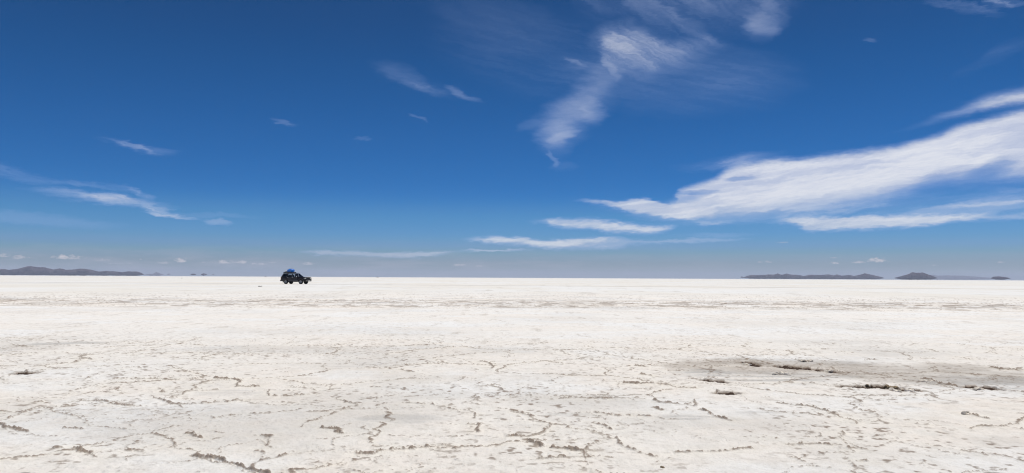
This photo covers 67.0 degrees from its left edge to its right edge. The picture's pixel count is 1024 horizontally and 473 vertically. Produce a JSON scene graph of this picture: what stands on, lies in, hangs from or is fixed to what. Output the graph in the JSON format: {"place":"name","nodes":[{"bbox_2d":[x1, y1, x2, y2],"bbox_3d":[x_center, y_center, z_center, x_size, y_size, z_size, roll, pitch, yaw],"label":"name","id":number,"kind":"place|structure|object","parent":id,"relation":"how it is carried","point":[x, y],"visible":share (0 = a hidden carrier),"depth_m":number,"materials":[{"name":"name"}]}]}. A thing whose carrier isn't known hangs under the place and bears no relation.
{"place":"outdoors","nodes":[
{"label":"outdoors","id":0,"kind":"place"},
{"bbox_2d":[0,266,143,275],"bbox_3d":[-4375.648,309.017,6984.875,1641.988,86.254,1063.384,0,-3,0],"label":"mountain range","id":1,"kind":"structure","parent":0,"point":[29,270],"depth_m":7076.65,"materials":[{"name":"grey stone"}]},
{"bbox_2d":[144,272,163,275],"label":"hill","id":2,"kind":"structure","parent":0,"point":[156,274],"depth_m":15352.38,"materials":[{"name":"grey stone"}]},
{"bbox_2d":[0,275,1023,472],"bbox_3d":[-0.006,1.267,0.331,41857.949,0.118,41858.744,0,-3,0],"label":"salt flat","id":3,"kind":"structure","parent":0,"point":[172,374],"depth_m":9.89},
{"bbox_2d":[280,272,311,283],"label":"parked car","id":4,"kind":"object","parent":3,"relation":"on","point":[286,277],"visible":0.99,"depth_m":130.63,"materials":[{"name":"paint"}]},
{"bbox_2d":[772,371,790,374],"bbox_3d":[3.537,1.806,10.162,0.242,0.062,0.135,0,-3,12],"label":"crust lump","id":5,"kind":"object","parent":3,"relation":"on","point":[781,373],"visible":0.88,"depth_m":10.13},
{"bbox_2d":[883,384,898,388],"bbox_3d":[4.381,1.743,8.930,0.185,0.064,0.124,0,-3,0],"label":"mud clod","id":6,"kind":"object","parent":3,"relation":"on","point":[886,386],"visible":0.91,"depth_m":8.93,"materials":[{"name":"soil"}]},
{"bbox_2d":[893,388,914,391],"bbox_3d":[4.407,1.735,8.680,0.248,0.056,0.119,0,-3,0],"label":"crust lump","id":7,"kind":"object","parent":3,"relation":"on","point":[906,390],"visible":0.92,"depth_m":8.66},
{"bbox_2d":[961,411,970,414],"bbox_3d":[4.249,1.652,7.234,0.085,0.047,0.064,1,-3,-12],"label":"crust lump","id":8,"kind":"object","parent":3,"relation":"on","point":[965,412],"visible":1,"depth_m":7.22,"materials":[{"name":"white"}]},
{"bbox_2d":[970,387,985,390],"bbox_3d":[5.327,1.750,8.854,0.159,0.047,0.114,1,-3,-10],"label":"crust lump","id":9,"kind":"object","parent":3,"relation":"on","point":[976,388],"visible":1,"depth_m":8.83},
{"bbox_2d":[0,0,1023,279],"label":"sky","id":10,"kind":"structure","parent":0,"point":[663,139],"materials":[{"name":"blue"}]},
{"bbox_2d":[743,273,882,278],"bbox_3d":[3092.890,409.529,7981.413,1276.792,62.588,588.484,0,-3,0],"label":"mountain range","id":11,"kind":"structure","parent":0,"point":[826,276],"depth_m":7933.88,"materials":[{"name":"grey stone"}]},
{"bbox_2d":[896,272,935,279],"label":"island","id":12,"kind":"structure","parent":0,"point":[917,276],"depth_m":6465.38,"materials":[{"name":"grey stone"}]},
{"bbox_2d":[926,275,990,279],"bbox_3d":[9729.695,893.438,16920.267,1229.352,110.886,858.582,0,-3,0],"label":"mountain range","id":13,"kind":"structure","parent":0,"point":[948,277],"depth_m":16747.44,"materials":[{"name":"grey stone"}]},
{"bbox_2d":[991,276,1009,279],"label":"island","id":14,"kind":"structure","parent":0,"point":[999,278],"depth_m":6049.13,"materials":[{"name":"grey stone"}]}
]}

